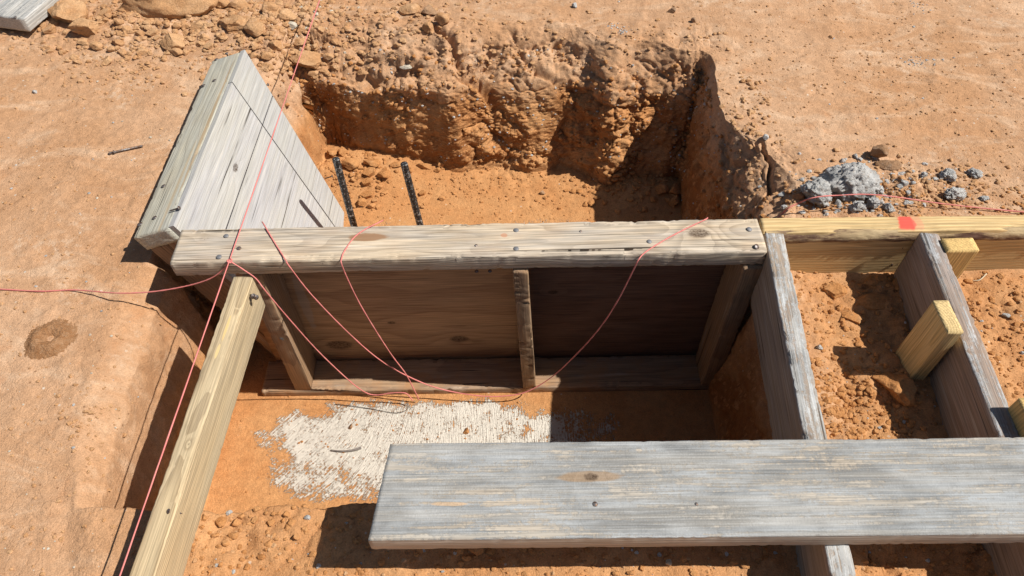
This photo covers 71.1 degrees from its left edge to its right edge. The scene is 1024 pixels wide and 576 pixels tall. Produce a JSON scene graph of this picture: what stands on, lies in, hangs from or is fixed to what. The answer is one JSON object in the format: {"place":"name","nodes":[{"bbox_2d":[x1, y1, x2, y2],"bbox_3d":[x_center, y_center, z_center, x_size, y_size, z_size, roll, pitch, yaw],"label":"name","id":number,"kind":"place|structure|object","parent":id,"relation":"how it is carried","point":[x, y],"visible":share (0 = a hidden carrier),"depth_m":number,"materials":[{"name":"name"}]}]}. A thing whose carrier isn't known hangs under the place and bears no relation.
{"place":"outdoors","nodes":[
{"label":"outdoors","id":0,"kind":"place"},
{"bbox_2d":[0,0,1023,575],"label":"ground","id":1,"kind":"structure","parent":0,"point":[154,368],"depth_m":1.68,"materials":[{"name":"orange soil"}]},
{"bbox_2d":[0,0,58,31],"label":"corner plank","id":2,"kind":"object","parent":1,"relation":"on","point":[26,15],"visible":0.91,"depth_m":1.96,"materials":[{"name":"grey wood"}]},
{"bbox_2d":[42,24,55,34],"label":"soil clod","id":3,"kind":"object","parent":1,"relation":"on","point":[50,29],"visible":1,"depth_m":1.96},
{"bbox_2d":[23,318,78,359],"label":"damp soil patch","id":4,"kind":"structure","parent":1,"relation":"on","point":[38,345],"depth_m":1.34,"materials":[{"name":"soil"}]},
{"bbox_2d":[47,0,88,23],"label":"soil clod","id":5,"kind":"object","parent":1,"relation":"on","point":[69,11],"visible":0.81,"depth_m":1.98,"materials":[{"name":"soil"}]},
{"bbox_2d":[77,39,87,44],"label":"soil clod","id":6,"kind":"object","parent":1,"relation":"on","point":[81,41],"visible":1,"depth_m":1.93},
{"bbox_2d":[68,18,99,36],"bbox_3d":[-1.164,-0.709,1.951,0.081,0.052,0.051,2,51,2],"label":"soil clod","id":7,"kind":"object","parent":1,"relation":"on","point":[85,27],"visible":0.98,"depth_m":1.93,"materials":[{"name":"soil"}]},
{"bbox_2d":[89,41,102,50],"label":"soil clod","id":8,"kind":"object","parent":1,"relation":"on","point":[93,45],"visible":1,"depth_m":1.91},
{"bbox_2d":[97,8,111,16],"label":"soil clod","id":9,"kind":"object","parent":1,"relation":"on","point":[103,11],"visible":0.84,"depth_m":1.99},
{"bbox_2d":[101,56,111,65],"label":"soil clod","id":10,"kind":"object","parent":1,"relation":"on","point":[107,60],"visible":1,"depth_m":1.88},
{"bbox_2d":[112,39,123,46],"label":"soil clod","id":11,"kind":"object","parent":1,"relation":"on","point":[115,42],"visible":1,"depth_m":1.92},
{"bbox_2d":[109,145,143,154],"bbox_3d":[-0.901,-0.324,1.676,0.077,0.010,0.009,-17,53,-13],"label":"loose nail","id":12,"kind":"object","parent":1,"relation":"on","point":[121,150],"visible":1,"depth_m":1.67,"materials":[{"name":"metal"}]},
{"bbox_2d":[121,25,131,31],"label":"soil clod","id":13,"kind":"object","parent":1,"relation":"on","point":[126,28],"visible":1,"depth_m":1.95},
{"bbox_2d":[136,48,148,54],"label":"soil clod","id":14,"kind":"object","parent":1,"relation":"on","point":[143,51],"visible":1,"depth_m":1.90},
{"bbox_2d":[145,28,158,36],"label":"soil clod","id":15,"kind":"object","parent":1,"relation":"on","point":[151,32],"visible":0.98,"depth_m":1.94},
{"bbox_2d":[119,0,217,20],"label":"soil clod","id":16,"kind":"object","parent":1,"relation":"on","point":[172,9],"visible":0.79,"depth_m":1.98,"materials":[{"name":"soil"}]},
{"bbox_2d":[159,33,184,50],"bbox_3d":[-0.904,-0.657,1.915,0.065,0.037,0.065,-31,57,-22],"label":"soil clod","id":17,"kind":"object","parent":1,"relation":"on","point":[169,41],"visible":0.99,"depth_m":1.91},
{"bbox_2d":[170,48,182,55],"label":"soil clod","id":18,"kind":"object","parent":1,"relation":"on","point":[176,51],"visible":1,"depth_m":1.90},
{"bbox_2d":[188,19,203,29],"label":"soil clod","id":19,"kind":"object","parent":1,"relation":"on","point":[197,24],"visible":0.85,"depth_m":1.96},
{"bbox_2d":[129,277,264,575],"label":"light stud","id":20,"kind":"object","parent":1,"relation":"on","point":[165,546],"visible":1,"depth_m":1.13,"materials":[{"name":"wood"}]},
{"bbox_2d":[203,42,213,49],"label":"soil clod","id":21,"kind":"object","parent":1,"relation":"on","point":[208,45],"visible":1,"depth_m":1.91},
{"bbox_2d":[215,517,226,526],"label":"soil clod","id":22,"kind":"object","parent":1,"relation":"on","point":[220,521],"visible":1,"depth_m":1.12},
{"bbox_2d":[216,35,227,39],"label":"soil clod","id":23,"kind":"object","parent":1,"relation":"on","point":[223,37],"visible":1,"depth_m":1.92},
{"bbox_2d":[216,0,229,8],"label":"soil clod","id":24,"kind":"object","parent":1,"relation":"on","point":[223,3],"visible":0.56,"depth_m":2.05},
{"bbox_2d":[217,14,246,33],"bbox_3d":[-0.760,-0.720,1.953,0.058,0.037,0.103,-34,59,-24],"label":"soil clod","id":25,"kind":"object","parent":1,"relation":"on","point":[234,23],"visible":0.89,"depth_m":1.94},
{"bbox_2d":[228,532,238,538],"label":"soil clod","id":26,"kind":"object","parent":1,"relation":"on","point":[233,535],"visible":1,"depth_m":1.10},
{"bbox_2d":[232,518,240,525],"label":"soil clod","id":27,"kind":"object","parent":1,"relation":"on","point":[236,522],"visible":1,"depth_m":1.12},
{"bbox_2d":[134,50,343,354],"bbox_3d":[-0.601,-0.186,1.784,0.294,0.562,0.612,-1,51,0],"label":"leaning form panel","id":28,"kind":"object","parent":1,"relation":"on","point":[209,176],"visible":0.6,"depth_m":1.64,"materials":[{"name":"wood"}]},
{"bbox_2d":[227,0,250,8],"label":"soil clod","id":29,"kind":"object","parent":1,"relation":"on","point":[234,4],"visible":0.85,"depth_m":2.03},
{"bbox_2d":[243,18,263,37],"bbox_3d":[-0.696,-0.703,1.935,0.053,0.034,0.077,-19,53,-14],"label":"soil clod","id":30,"kind":"object","parent":1,"relation":"on","point":[254,27],"visible":1,"depth_m":1.92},
{"bbox_2d":[251,516,258,523],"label":"soil clod","id":31,"kind":"object","parent":1,"relation":"on","point":[254,520],"visible":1,"depth_m":1.12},
{"bbox_2d":[261,51,272,59],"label":"soil clod","id":32,"kind":"object","parent":1,"relation":"on","point":[266,55],"visible":1,"depth_m":1.89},
{"bbox_2d":[262,2,277,11],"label":"soil clod","id":33,"kind":"object","parent":1,"relation":"on","point":[270,6],"visible":0.86,"depth_m":1.99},
{"bbox_2d":[267,519,274,525],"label":"soil clod","id":34,"kind":"object","parent":1,"relation":"on","point":[270,522],"visible":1,"depth_m":1.12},
{"bbox_2d":[267,40,282,50],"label":"soil clod","id":35,"kind":"object","parent":1,"relation":"on","point":[274,45],"visible":1,"depth_m":1.91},
{"bbox_2d":[276,8,296,20],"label":"soil clod","id":36,"kind":"object","parent":1,"relation":"on","point":[286,14],"visible":0.91,"depth_m":1.98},
{"bbox_2d":[283,60,289,67],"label":"soil clod","id":37,"kind":"object","parent":1,"relation":"on","point":[286,64],"visible":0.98,"depth_m":1.93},
{"bbox_2d":[288,21,296,29],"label":"pale stone","id":38,"kind":"object","parent":1,"relation":"on","point":[293,25],"visible":1,"depth_m":1.99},
{"bbox_2d":[293,38,305,45],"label":"soil clod","id":39,"kind":"object","parent":1,"relation":"on","point":[299,41],"visible":0.94,"depth_m":1.99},
{"bbox_2d":[299,5,307,11],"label":"soil clod","id":40,"kind":"object","parent":1,"relation":"on","point":[303,9],"visible":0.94,"depth_m":2.02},
{"bbox_2d":[289,50,321,69],"bbox_3d":[-0.570,-0.623,1.980,0.088,0.038,0.060,-10,52,-7],"label":"soil clod","id":41,"kind":"object","parent":1,"relation":"on","point":[310,59],"visible":0.98,"depth_m":1.97,"materials":[{"name":"soil"}]},
{"bbox_2d":[308,70,318,75],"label":"soil clod","id":42,"kind":"object","parent":1,"relation":"on","point":[313,72],"visible":1,"depth_m":1.98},
{"bbox_2d":[309,43,317,49],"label":"soil clod","id":43,"kind":"object","parent":1,"relation":"on","point":[314,46],"visible":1,"depth_m":2.00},
{"bbox_2d":[315,26,323,32],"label":"soil clod","id":44,"kind":"object","parent":1,"relation":"on","point":[320,29],"visible":1,"depth_m":1.99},
{"bbox_2d":[322,53,333,59],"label":"soil clod","id":45,"kind":"object","parent":1,"relation":"on","point":[328,56],"visible":1,"depth_m":1.98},
{"bbox_2d":[327,149,336,155],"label":"soil clod","id":46,"kind":"object","parent":1,"relation":"on","point":[331,152],"visible":1,"depth_m":2.11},
{"bbox_2d":[330,38,337,44],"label":"soil clod","id":47,"kind":"object","parent":1,"relation":"on","point":[334,40],"visible":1,"depth_m":1.99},
{"bbox_2d":[330,65,339,70],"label":"soil clod","id":48,"kind":"object","parent":1,"relation":"on","point":[335,67],"visible":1,"depth_m":1.98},
{"bbox_2d":[338,148,345,156],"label":"soil clod","id":49,"kind":"object","parent":1,"relation":"on","point":[341,152],"visible":1,"depth_m":2.11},
{"bbox_2d":[332,157,357,226],"bbox_3d":[-0.418,-0.188,1.862,0.019,0.379,0.019,-1,50,1],"label":"reinforcing bar","id":50,"kind":"object","parent":1,"relation":"on","point":[344,189],"visible":0.62,"depth_m":1.79,"materials":[{"name":"black metal"}]},
{"bbox_2d":[331,446,361,451],"bbox_3d":[-0.372,0.364,1.609,0.069,0.006,0.010,-5,51,-4],"label":"twig","id":51,"kind":"object","parent":1,"relation":"on","point":[356,449],"visible":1,"depth_m":1.61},
{"bbox_2d":[345,54,352,59],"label":"soil clod","id":52,"kind":"object","parent":1,"relation":"on","point":[348,56],"visible":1,"depth_m":1.98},
{"bbox_2d":[341,158,358,169],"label":"soil clod","id":53,"kind":"object","parent":1,"relation":"on","point":[350,163],"visible":1,"depth_m":2.08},
{"bbox_2d":[358,197,366,206],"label":"soil clod","id":54,"kind":"object","parent":1,"relation":"on","point":[362,201],"visible":1,"depth_m":2.04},
{"bbox_2d":[360,191,373,198],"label":"soil clod","id":55,"kind":"object","parent":1,"relation":"on","point":[367,194],"visible":1,"depth_m":2.06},
{"bbox_2d":[361,177,372,185],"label":"soil clod","id":56,"kind":"object","parent":1,"relation":"on","point":[367,181],"visible":1,"depth_m":2.06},
{"bbox_2d":[362,167,375,176],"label":"soil clod","id":57,"kind":"object","parent":1,"relation":"on","point":[369,171],"visible":1,"depth_m":2.07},
{"bbox_2d":[363,159,379,166],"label":"soil clod","id":58,"kind":"object","parent":1,"relation":"on","point":[373,162],"visible":1,"depth_m":2.08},
{"bbox_2d":[367,203,375,208],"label":"soil clod","id":59,"kind":"object","parent":1,"relation":"on","point":[371,205],"visible":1,"depth_m":2.04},
{"bbox_2d":[336,402,408,412],"bbox_3d":[-0.329,0.278,1.678,0.173,0.002,0.035,-1,51,0],"label":"wire","id":60,"kind":"object","parent":1,"relation":"on","point":[373,409],"visible":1,"depth_m":1.68,"materials":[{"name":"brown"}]},
{"bbox_2d":[377,170,390,177],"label":"soil clod","id":61,"kind":"object","parent":1,"relation":"on","point":[384,173],"visible":1,"depth_m":2.07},
{"bbox_2d":[390,161,402,167],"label":"soil clod","id":62,"kind":"object","parent":1,"relation":"on","point":[395,164],"visible":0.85,"depth_m":2.10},
{"bbox_2d":[399,64,411,68],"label":"pale stone","id":63,"kind":"object","parent":1,"relation":"on","point":[406,66],"visible":1,"depth_m":1.98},
{"bbox_2d":[399,3,419,15],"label":"soil clod","id":64,"kind":"object","parent":1,"relation":"on","point":[412,8],"visible":1,"depth_m":2.04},
{"bbox_2d":[400,161,423,224],"bbox_3d":[-0.240,-0.174,1.849,0.018,0.381,0.019,-4,50,4],"label":"reinforcing bar","id":65,"kind":"object","parent":1,"relation":"on","point":[411,190],"visible":0.56,"depth_m":1.77,"materials":[{"name":"black metal"}]},
{"bbox_2d":[417,163,431,169],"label":"soil clod","id":66,"kind":"object","parent":1,"relation":"on","point":[424,166],"visible":1,"depth_m":2.10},
{"bbox_2d":[422,21,433,33],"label":"soil clod","id":67,"kind":"object","parent":1,"relation":"on","point":[427,27],"visible":0.99,"depth_m":1.97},
{"bbox_2d":[421,5,437,15],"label":"brown stone","id":68,"kind":"object","parent":1,"relation":"on","point":[429,10],"visible":0.99,"depth_m":2.02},
{"bbox_2d":[435,12,449,24],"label":"soil clod","id":69,"kind":"object","parent":1,"relation":"on","point":[441,18],"visible":1,"depth_m":1.97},
{"bbox_2d":[455,548,463,554],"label":"soil clod","id":70,"kind":"object","parent":1,"relation":"on","point":[459,551],"visible":0.62,"depth_m":1.08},
{"bbox_2d":[170,219,766,396],"bbox_3d":[-0.074,0.060,1.554,1.121,0.505,0.115,-1,51,0],"label":"form panel","id":71,"kind":"object","parent":1,"relation":"on","point":[498,308],"visible":0.96,"depth_m":1.56,"materials":[{"name":"brown wood"}]},
{"bbox_2d":[119,0,319,575],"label":"taut string","id":72,"kind":"object","parent":71,"relation":"attached to","point":[229,259],"visible":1,"depth_m":1.23,"materials":[{"name":"pink fabric"}]},
{"bbox_2d":[0,263,227,293],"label":"side string","id":73,"kind":"object","parent":72,"relation":"hanging from","point":[116,292],"visible":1,"depth_m":1.39,"materials":[{"name":"pink fabric"}]},
{"bbox_2d":[232,262,412,400],"bbox_3d":[-0.377,0.115,1.483,0.290,0.466,0.033,3,51,3],"label":"slack string","id":74,"kind":"object","parent":72,"relation":"hanging from","point":[309,341],"visible":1,"depth_m":1.47,"materials":[{"name":"pink fabric"}]},
{"bbox_2d":[340,220,418,399],"bbox_3d":[-0.267,0.057,1.535,0.097,0.477,0.144,-1,51,0],"label":"slack string","id":75,"kind":"object","parent":71,"relation":"hanging from","point":[362,307],"visible":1,"depth_m":1.41,"materials":[{"name":"pink fabric"}]},
{"bbox_2d":[262,217,707,396],"bbox_3d":[-0.052,0.053,1.530,0.877,0.463,0.145,-1,51,0],"label":"slack string","id":76,"kind":"object","parent":71,"relation":"hanging from","point":[318,302],"visible":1,"depth_m":1.46,"materials":[{"name":"pink fabric"}]},
{"bbox_2d":[468,548,483,554],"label":"soil clod","id":77,"kind":"object","parent":1,"relation":"on","point":[477,551],"visible":0.54,"depth_m":1.08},
{"bbox_2d":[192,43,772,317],"bbox_3d":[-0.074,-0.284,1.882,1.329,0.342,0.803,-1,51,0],"label":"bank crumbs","id":78,"kind":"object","parent":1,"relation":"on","point":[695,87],"visible":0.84,"depth_m":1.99,"materials":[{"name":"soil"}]},
{"bbox_2d":[485,548,495,555],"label":"soil clod","id":79,"kind":"object","parent":1,"relation":"on","point":[490,551],"visible":0.91,"depth_m":1.09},
{"bbox_2d":[2,0,995,570],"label":"pale grit","id":80,"kind":"object","parent":1,"relation":"on","point":[170,140],"visible":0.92,"depth_m":1.70,"materials":[{"name":"stone"}]},
{"bbox_2d":[0,0,1023,575],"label":"dry soil crumbs","id":81,"kind":"object","parent":1,"relation":"on","point":[184,26],"visible":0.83,"depth_m":1.91,"materials":[{"name":"soil"}]},
{"bbox_2d":[7,0,1023,574],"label":"grey grit","id":82,"kind":"object","parent":1,"relation":"on","point":[781,194],"visible":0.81,"depth_m":1.59,"materials":[{"name":"concrete"}]},
{"bbox_2d":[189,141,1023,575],"bbox_3d":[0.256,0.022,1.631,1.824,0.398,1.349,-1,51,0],"label":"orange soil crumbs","id":83,"kind":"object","parent":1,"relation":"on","point":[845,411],"visible":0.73,"depth_m":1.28,"materials":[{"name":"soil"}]},
{"bbox_2d":[613,172,622,176],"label":"soil clod","id":84,"kind":"object","parent":1,"relation":"on","point":[618,174],"visible":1,"depth_m":2.05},
{"bbox_2d":[638,152,644,159],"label":"soil clod","id":85,"kind":"object","parent":1,"relation":"on","point":[641,155],"visible":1,"depth_m":2.04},
{"bbox_2d":[655,183,668,192],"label":"soil clod","id":86,"kind":"object","parent":1,"relation":"on","point":[662,188],"visible":1,"depth_m":2.05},
{"bbox_2d":[665,559,671,564],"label":"brown stone","id":87,"kind":"object","parent":1,"relation":"on","point":[668,561],"visible":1,"depth_m":1.07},
{"bbox_2d":[668,7,675,12],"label":"brown stone","id":88,"kind":"object","parent":1,"relation":"on","point":[672,10],"visible":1,"depth_m":2.02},
{"bbox_2d":[669,195,678,206],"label":"soil clod","id":89,"kind":"object","parent":1,"relation":"on","point":[674,201],"visible":1,"depth_m":2.04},
{"bbox_2d":[668,183,680,194],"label":"soil clod","id":90,"kind":"object","parent":1,"relation":"on","point":[675,188],"visible":0.91,"depth_m":2.04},
{"bbox_2d":[792,190,803,199],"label":"soil clod","id":91,"kind":"object","parent":1,"relation":"on","point":[798,195],"visible":1,"depth_m":1.56,"materials":[{"name":"brown soil"}]},
{"bbox_2d":[751,233,855,575],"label":"joist","id":92,"kind":"object","parent":1,"relation":"on","point":[794,409],"visible":0.7,"depth_m":1.22,"materials":[{"name":"grey wood"}]},
{"bbox_2d":[368,437,1023,548],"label":"grey plank","id":93,"kind":"object","parent":92,"relation":"on","point":[693,493],"visible":1,"depth_m":1.00,"materials":[{"name":"wood"}]},
{"bbox_2d":[799,177,831,206],"bbox_3d":[0.661,-0.209,1.553,0.065,0.053,0.075,-18,53,-13],"label":"concrete lump","id":94,"kind":"object","parent":1,"relation":"on","point":[817,186],"visible":0.96,"depth_m":1.54,"materials":[{"name":"concrete"}]},
{"bbox_2d":[821,282,846,299],"bbox_3d":[0.644,0.003,1.436,0.038,0.020,0.051,-30,57,-21],"label":"soil clod","id":95,"kind":"object","parent":1,"relation":"on","point":[834,290],"visible":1,"depth_m":1.43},
{"bbox_2d":[831,191,839,197],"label":"concrete lump","id":96,"kind":"object","parent":1,"relation":"on","point":[834,193],"visible":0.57,"depth_m":1.57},
{"bbox_2d":[818,162,882,201],"bbox_3d":[0.746,-0.240,1.574,0.124,0.088,0.125,-37,60,-26],"label":"concrete lump","id":97,"kind":"object","parent":1,"relation":"on","point":[853,178],"visible":0.9,"depth_m":1.55,"materials":[{"name":"concrete"}]},
{"bbox_2d":[841,309,863,324],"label":"soil clod","id":98,"kind":"object","parent":1,"relation":"on","point":[852,316],"visible":1,"depth_m":1.39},
{"bbox_2d":[849,201,866,211],"bbox_3d":[0.742,-0.174,1.537,0.038,0.027,0.031,-1,51,0],"label":"concrete lump","id":99,"kind":"object","parent":1,"relation":"on","point":[858,206],"visible":1,"depth_m":1.53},
{"bbox_2d":[854,293,889,310],"bbox_3d":[0.710,0.027,1.415,0.077,0.018,0.037,-4,51,-2],"label":"soil clod","id":100,"kind":"object","parent":1,"relation":"on","point":[870,301],"visible":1,"depth_m":1.41,"materials":[{"name":"soil"}]},
{"bbox_2d":[866,197,879,208],"bbox_3d":[0.780,-0.183,1.546,0.031,0.025,0.029,-24,55,-18],"label":"concrete lump","id":101,"kind":"object","parent":1,"relation":"on","point":[873,203],"visible":0.99,"depth_m":1.54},
{"bbox_2d":[870,144,888,157],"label":"brown stone","id":102,"kind":"object","parent":1,"relation":"on","point":[879,151],"visible":1,"depth_m":1.62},
{"bbox_2d":[876,185,883,194],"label":"concrete lump","id":103,"kind":"object","parent":1,"relation":"on","point":[881,191],"visible":0.49,"depth_m":1.57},
{"bbox_2d":[882,203,893,212],"bbox_3d":[0.809,-0.174,1.540,0.026,0.021,0.026,35,59,25],"label":"concrete lump","id":104,"kind":"object","parent":1,"relation":"on","point":[888,207],"visible":1,"depth_m":1.53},
{"bbox_2d":[875,160,901,169],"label":"brown stone","id":105,"kind":"object","parent":1,"relation":"on","point":[890,164],"visible":1,"depth_m":1.61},
{"bbox_2d":[758,215,1023,272],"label":"header board","id":106,"kind":"object","parent":1,"relation":"on","point":[848,244],"visible":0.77,"depth_m":1.39,"materials":[{"name":"beige wood"}]},
{"bbox_2d":[872,373,916,406],"bbox_3d":[0.683,0.176,1.284,0.074,0.044,0.074,13,52,11],"label":"soil clod","id":107,"kind":"object","parent":1,"relation":"on","point":[901,389],"visible":1,"depth_m":1.27,"materials":[{"name":"soil"}]},
{"bbox_2d":[891,278,899,291],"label":"soil clod","id":108,"kind":"object","parent":1,"relation":"on","point":[894,282],"visible":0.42,"depth_m":1.44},
{"bbox_2d":[777,194,1023,217],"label":"rim string","id":109,"kind":"object","parent":1,"relation":"on","point":[899,197],"visible":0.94,"depth_m":1.53,"materials":[{"name":"pink fabric"}]},
{"bbox_2d":[895,300,962,379],"bbox_3d":[0.735,0.137,1.317,0.027,0.286,0.067,-1,51,0],"label":"stake","id":110,"kind":"object","parent":1,"relation":"on","point":[932,337],"visible":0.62,"depth_m":1.24,"materials":[{"name":"wood"}]},
{"bbox_2d":[939,168,956,181],"bbox_3d":[0.967,-0.249,1.588,0.039,0.027,0.039,-19,53,-14],"label":"concrete lump","id":111,"kind":"object","parent":1,"relation":"on","point":[948,174],"visible":1,"depth_m":1.58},
{"bbox_2d":[944,186,966,200],"bbox_3d":[0.961,-0.204,1.556,0.051,0.032,0.033,-5,51,-4],"label":"concrete lump","id":112,"kind":"object","parent":1,"relation":"on","point":[955,193],"visible":1,"depth_m":1.55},
{"bbox_2d":[891,233,1023,575],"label":"joist","id":113,"kind":"object","parent":1,"relation":"on","point":[971,400],"visible":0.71,"depth_m":1.22,"materials":[{"name":"grey wood"}]},
{"bbox_2d":[940,238,978,278],"bbox_3d":[0.836,0.002,1.439,0.059,0.265,0.032,-1,51,0],"label":"stake","id":114,"kind":"object","parent":1,"relation":"on","point":[961,253],"visible":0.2,"depth_m":1.34,"materials":[{"name":"wood"}]},
{"bbox_2d":[966,167,982,178],"bbox_3d":[1.031,-0.255,1.596,0.033,0.022,0.032,-26,56,-19],"label":"concrete lump","id":115,"kind":"object","parent":1,"relation":"on","point":[972,172],"visible":1,"depth_m":1.59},
{"bbox_2d":[978,196,988,200],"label":"concrete lump","id":116,"kind":"object","parent":1,"relation":"on","point":[982,198],"visible":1,"depth_m":1.55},
{"bbox_2d":[1008,398,1023,436],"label":"stake","id":117,"kind":"object","parent":1,"relation":"on","point":[1016,409],"visible":0.06,"depth_m":1.10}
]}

